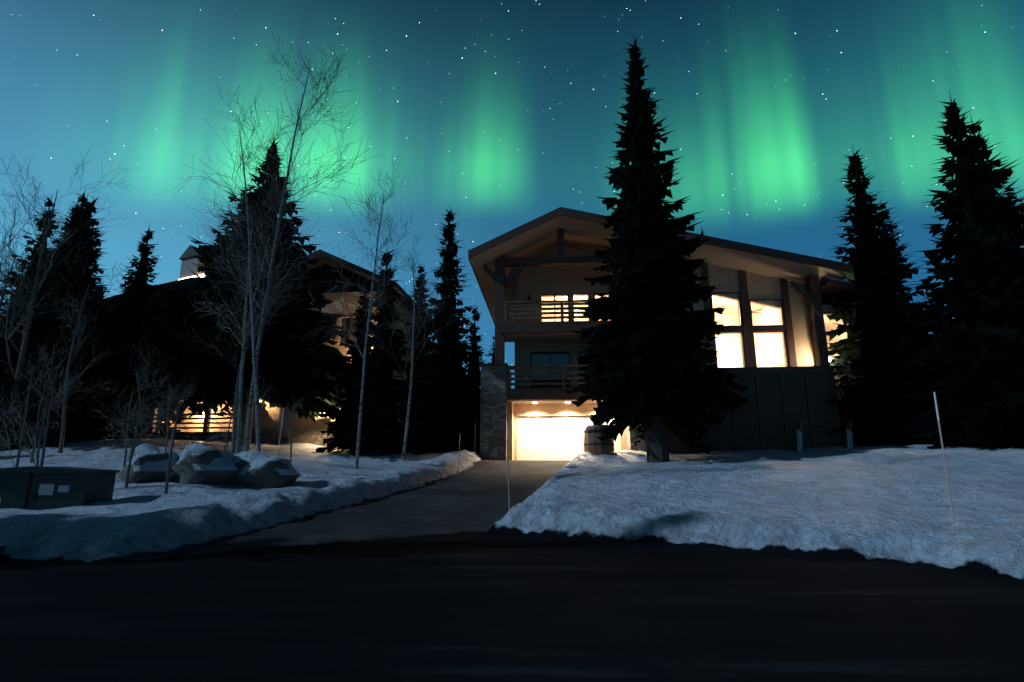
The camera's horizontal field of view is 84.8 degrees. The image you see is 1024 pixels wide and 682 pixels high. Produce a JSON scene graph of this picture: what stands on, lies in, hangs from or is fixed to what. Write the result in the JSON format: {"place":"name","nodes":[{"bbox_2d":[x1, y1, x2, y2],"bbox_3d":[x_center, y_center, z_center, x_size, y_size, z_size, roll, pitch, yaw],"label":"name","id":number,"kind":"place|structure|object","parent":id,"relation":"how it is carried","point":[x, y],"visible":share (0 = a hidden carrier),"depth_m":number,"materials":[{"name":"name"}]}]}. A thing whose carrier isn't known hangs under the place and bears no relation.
{"place":"outdoors","nodes":[
{"label":"outdoors","id":0,"kind":"place"},
{"bbox_2d":[0,277,1023,681],"bbox_3d":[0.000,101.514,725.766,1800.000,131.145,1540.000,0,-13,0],"label":"terrain","id":1,"kind":"structure","parent":0,"point":[858,563],"depth_m":6.79,"materials":[{"name":"white snow"}]},
{"bbox_2d":[0,196,64,441],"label":"evergreen tree","id":2,"kind":"object","parent":1,"relation":"on","point":[33,241],"visible":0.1,"depth_m":28.18,"materials":[{"name":"green plant"}]},
{"bbox_2d":[0,366,72,465],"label":"twig shrub","id":3,"kind":"object","parent":1,"relation":"on","point":[38,445],"visible":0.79,"depth_m":13.53,"materials":[{"name":"brown plant"}]},
{"bbox_2d":[0,344,82,466],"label":"bare shrub","id":4,"kind":"object","parent":1,"relation":"on","point":[19,453],"visible":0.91,"depth_m":14.57,"materials":[{"name":"brown plant"}]},
{"bbox_2d":[0,379,83,465],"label":"bare shrub","id":5,"kind":"object","parent":1,"relation":"on","point":[44,438],"visible":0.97,"depth_m":12.36,"materials":[{"name":"brown plant"}]},
{"bbox_2d":[0,214,93,366],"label":"bare tree","id":6,"kind":"object","parent":1,"relation":"on","point":[8,260],"visible":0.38,"depth_m":27.34,"materials":[{"name":"brown"}]},
{"bbox_2d":[0,188,113,443],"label":"spruce","id":7,"kind":"object","parent":1,"relation":"on","point":[81,422],"visible":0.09,"depth_m":27.97,"materials":[{"name":"green plant"}]},
{"bbox_2d":[0,345,118,462],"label":"twig shrub","id":8,"kind":"object","parent":1,"relation":"on","point":[69,380],"visible":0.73,"depth_m":18.64,"materials":[{"name":"brown plant"}]},
{"bbox_2d":[0,466,119,509],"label":"utility box","id":9,"kind":"object","parent":1,"relation":"on","point":[39,487],"visible":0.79,"depth_m":10.41,"materials":[{"name":"green"}]},
{"bbox_2d":[0,200,121,449],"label":"evergreen tree","id":10,"kind":"object","parent":1,"relation":"on","point":[53,324],"visible":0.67,"depth_m":24.74,"materials":[{"name":"green plant"}]},
{"bbox_2d":[0,197,124,437],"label":"evergreen tree","id":11,"kind":"object","parent":1,"relation":"on","point":[96,242],"visible":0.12,"depth_m":29.61,"materials":[{"name":"green plant"}]},
{"bbox_2d":[48,201,77,256],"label":"evergreen tree","id":12,"kind":"object","parent":1,"relation":"on","point":[72,208],"depth_m":34.14,"materials":[{"name":"green plant"}]},
{"bbox_2d":[0,147,138,451],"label":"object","id":13,"kind":"object","parent":1,"relation":"on","point":[27,327],"visible":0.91,"depth_m":23.70,"materials":[{"name":"brown"}]},
{"bbox_2d":[3,232,136,452],"bbox_3d":[-17.711,0.213,21.809,4.321,8.722,2.614,0,-13,0],"label":"bare tree","id":14,"kind":"object","parent":1,"relation":"on","point":[63,425],"visible":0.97,"depth_m":21.92,"materials":[{"name":"brown"}]},
{"bbox_2d":[47,196,120,434],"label":"evergreen tree","id":15,"kind":"object","parent":1,"relation":"on","point":[106,345],"depth_m":31.95,"materials":[{"name":"green plant"}]},
{"bbox_2d":[100,242,159,363],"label":"evergreen tree","id":16,"kind":"object","parent":1,"relation":"on","point":[127,286],"visible":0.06,"depth_m":38.67,"materials":[{"name":"green plant"}]},
{"bbox_2d":[78,331,195,445],"bbox_3d":[-13.754,2.125,19.909,3.984,4.652,2.544,0,-13,0],"label":"twig shrub","id":17,"kind":"object","parent":1,"relation":"on","point":[143,377],"visible":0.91,"depth_m":20.01,"materials":[{"name":"brown plant"}]},
{"bbox_2d":[110,396,165,487],"bbox_3d":[-8.661,2.438,12.769,1.020,2.334,1.828,12,-17,-41],"label":"bare shrub","id":18,"kind":"object","parent":1,"relation":"on","point":[132,449],"visible":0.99,"depth_m":12.61,"materials":[{"name":"brown plant"}]},
{"bbox_2d":[101,368,175,467],"bbox_3d":[-11.912,2.563,17.804,2.169,3.443,1.847,0,-13,0],"label":"bare shrub","id":19,"kind":"object","parent":1,"relation":"on","point":[125,454],"visible":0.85,"depth_m":17.64,"materials":[{"name":"brown plant"}]},
{"bbox_2d":[96,225,186,438],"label":"evergreen tree","id":20,"kind":"object","parent":1,"relation":"on","point":[134,306],"visible":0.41,"depth_m":33.49,"materials":[{"name":"green plant"}]},
{"bbox_2d":[119,443,179,483],"bbox_3d":[-8.686,3.135,13.531,1.537,1.310,1.214,-9,-16,36],"label":"boulder","id":21,"kind":"object","parent":1,"relation":"on","point":[149,466],"visible":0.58,"depth_m":13.17,"materials":[{"name":"grey stone"}]},
{"bbox_2d":[152,370,201,451],"bbox_3d":[-10.372,2.504,17.145,1.200,3.404,1.740,4,-14,-19],"label":"twig shrub","id":22,"kind":"object","parent":1,"relation":"on","point":[167,421],"visible":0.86,"depth_m":16.99,"materials":[{"name":"brown plant"}]},
{"bbox_2d":[139,366,234,493],"bbox_3d":[-7.276,2.152,12.365,1.348,2.950,1.901,-8,-15,32],"label":"bare shrub","id":23,"kind":"object","parent":1,"relation":"on","point":[168,475],"visible":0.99,"depth_m":12.14,"materials":[{"name":"brown plant"}]},
{"bbox_2d":[170,442,238,484],"bbox_3d":[-7.483,3.150,13.717,1.511,1.300,1.694,5,-14,-22],"label":"boulder","id":24,"kind":"object","parent":1,"relation":"on","point":[223,468],"visible":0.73,"depth_m":13.15,"materials":[{"name":"grey stone"}]},
{"bbox_2d":[92,135,351,445],"bbox_3d":[-13.262,-3.192,29.334,12.730,17.510,12.410,1,-13,-3],"label":"spruce","id":25,"kind":"object","parent":1,"relation":"on","point":[295,363],"visible":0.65,"depth_m":26.78,"materials":[{"name":"green plant"}]},
{"bbox_2d":[172,365,279,451],"bbox_3d":[-9.387,2.445,18.440,3.474,3.636,1.504,11,-17,-39],"label":"twig shrub","id":26,"kind":"object","parent":1,"relation":"on","point":[261,408],"visible":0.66,"depth_m":18.68,"materials":[{"name":"brown plant"}]},
{"bbox_2d":[208,388,245,449],"bbox_3d":[-8.164,2.688,16.306,1.229,2.788,0.766,13,-18,-43],"label":"bare shrub","id":27,"kind":"object","parent":1,"relation":"on","point":[227,433],"visible":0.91,"depth_m":16.38,"materials":[{"name":"brown plant"}]},
{"bbox_2d":[174,210,288,454],"bbox_3d":[-10.399,-0.349,20.482,3.690,9.880,4.671,9,-16,-34],"label":"aspen","id":28,"kind":"object","parent":1,"relation":"on","point":[239,423],"visible":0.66,"depth_m":20.54,"materials":[{"name":"grey plant"}]},
{"bbox_2d":[178,245,306,279],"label":"chimney","id":29,"kind":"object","parent":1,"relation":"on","point":[186,257],"visible":0.02,"depth_m":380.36,"materials":[{"name":"beige"}]},
{"bbox_2d":[213,215,307,453],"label":"aspen","id":30,"kind":"object","parent":1,"relation":"on","point":[235,405],"visible":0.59,"depth_m":24.11,"materials":[{"name":"grey plant"}]},
{"bbox_2d":[98,249,425,449],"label":"neighbour house","id":31,"kind":"structure","parent":1,"relation":"on","point":[308,430],"depth_m":31.97,"materials":[{"name":"paint"}]},
{"bbox_2d":[226,450,300,487],"bbox_3d":[-6.190,3.314,13.918,1.842,1.183,1.445,2,-13,-9],"label":"boulder","id":32,"kind":"object","parent":1,"relation":"on","point":[257,469],"visible":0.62,"depth_m":13.45,"materials":[{"name":"grey stone"}]},
{"bbox_2d":[186,83,346,451],"bbox_3d":[-7.549,-1.815,16.931,4.446,12.129,3.771,-9,-16,35],"label":"aspen","id":33,"kind":"object","parent":1,"relation":"on","point":[257,416],"visible":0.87,"depth_m":16.80,"materials":[{"name":"grey plant"}]},
{"bbox_2d":[170,30,384,451],"bbox_3d":[-7.092,-2.583,16.533,6.733,13.180,5.490,-11,-17,40],"label":"aspen","id":34,"kind":"object","parent":1,"relation":"on","point":[252,389],"visible":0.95,"depth_m":16.58,"materials":[{"name":"grey plant"}]},
{"bbox_2d":[277,408,283,457],"bbox_3d":[-5.812,2.721,13.945,0.098,2.101,0.028,0,-13,0],"label":"snow stake","id":35,"kind":"object","parent":1,"relation":"on","point":[280,432],"visible":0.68,"depth_m":14.04,"materials":[{"name":"beige"}]},
{"bbox_2d":[267,395,303,461],"bbox_3d":[-7.670,3.190,19.203,1.686,2.649,1.312,-11,-17,39],"label":"twig shrub","id":36,"kind":"object","parent":1,"relation":"on","point":[283,427],"visible":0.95,"depth_m":19.17,"materials":[{"name":"brown plant"}]},
{"bbox_2d":[311,285,398,452],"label":"spruce","id":37,"kind":"object","parent":1,"relation":"on","point":[333,414],"visible":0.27,"depth_m":26.85,"materials":[{"name":"green plant"}]},
{"bbox_2d":[304,162,423,468],"bbox_3d":[-5.301,-1.164,19.722,4.255,11.636,4.998,0,-13,0],"label":"aspen","id":38,"kind":"object","parent":1,"relation":"on","point":[374,272],"visible":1,"depth_m":19.61,"materials":[{"name":"grey plant"}]},
{"bbox_2d":[321,248,426,456],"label":"spruce","id":39,"kind":"object","parent":1,"relation":"on","point":[382,426],"visible":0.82,"depth_m":24.21,"materials":[{"name":"green plant"}]},
{"bbox_2d":[361,231,465,459],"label":"aspen","id":40,"kind":"object","parent":1,"relation":"on","point":[412,349],"visible":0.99,"depth_m":23.49,"materials":[{"name":"grey plant"}]},
{"bbox_2d":[396,265,433,452],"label":"spruce","id":41,"kind":"object","parent":1,"relation":"on","point":[415,390],"visible":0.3,"depth_m":30.85,"materials":[{"name":"green plant"}]},
{"bbox_2d":[403,209,479,452],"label":"spruce","id":42,"kind":"object","parent":1,"relation":"on","point":[440,412],"visible":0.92,"depth_m":27.39,"materials":[{"name":"green plant"}]},
{"bbox_2d":[461,306,491,451],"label":"spruce","id":43,"kind":"object","parent":1,"relation":"on","point":[474,363],"visible":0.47,"depth_m":32.23,"materials":[{"name":"green plant"}]},
{"bbox_2d":[488,336,494,362],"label":"spruce","id":44,"kind":"object","parent":1,"relation":"on","point":[492,354],"visible":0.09,"depth_m":61.19,"materials":[{"name":"green plant"}]},
{"bbox_2d":[507,421,509,511],"bbox_3d":[-0.078,2.760,11.986,0.079,2.101,0.028,0,-13,0],"label":"snow stake","id":45,"kind":"object","parent":1,"relation":"on","point":[508,467],"visible":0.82,"depth_m":11.99,"materials":[{"name":"beige"}]},
{"bbox_2d":[480,365,645,459],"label":"stone house pillars","id":46,"kind":"structure","parent":1,"relation":"on","point":[493,423],"depth_m":25.68,"materials":[{"name":"grey stone"}]},
{"bbox_2d":[583,413,614,454],"bbox_3d":[3.750,4.191,24.279,1.316,2.154,1.350,0,-13,0],"label":"barrel planter","id":47,"kind":"object","parent":1,"relation":"on","point":[593,444],"visible":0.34,"depth_m":23.73,"materials":[{"name":"brown wood"}]},
{"bbox_2d":[557,37,752,462],"bbox_3d":[5.703,-4.737,23.927,8.062,19.879,7.370,1,-13,-5],"label":"spruce","id":48,"kind":"object","parent":1,"relation":"on","point":[654,372],"visible":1,"depth_m":22.16,"materials":[{"name":"green plant"}]},
{"bbox_2d":[468,207,899,459],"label":"chalet house","id":49,"kind":"structure","parent":1,"relation":"on","point":[530,276],"depth_m":26.73,"materials":[{"name":"paint"}]},
{"bbox_2d":[813,147,980,446],"bbox_3d":[16.613,-1.918,25.554,7.027,15.775,7.112,-6,-14,24],"label":"spruce","id":50,"kind":"object","parent":1,"relation":"on","point":[876,346],"visible":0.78,"depth_m":24.56,"materials":[{"name":"green plant"}]},
{"bbox_2d":[876,199,948,372],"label":"spruce","id":51,"kind":"object","parent":1,"relation":"on","point":[907,303],"visible":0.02,"depth_m":31.13,"materials":[{"name":"green plant"}]},
{"bbox_2d":[933,392,954,523],"bbox_3d":[6.419,1.826,8.302,0.061,2.150,0.028,0,-13,0],"label":"snow stake","id":52,"kind":"object","parent":1,"relation":"on","point":[945,465],"visible":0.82,"depth_m":8.31,"materials":[{"name":"beige"}]},
{"bbox_2d":[883,92,1023,449],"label":"spruce","id":53,"kind":"object","parent":1,"relation":"on","point":[979,342],"visible":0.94,"depth_m":21.01,"materials":[{"name":"green plant"}]},
{"bbox_2d":[949,114,1023,444],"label":"spruce","id":54,"kind":"object","parent":1,"relation":"on","point":[987,167],"visible":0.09,"depth_m":25.02,"materials":[{"name":"green plant"}]},
{"bbox_2d":[0,0,1023,387],"label":"sky","id":55,"kind":"structure","parent":0,"point":[500,115],"materials":[{"name":"teal"}]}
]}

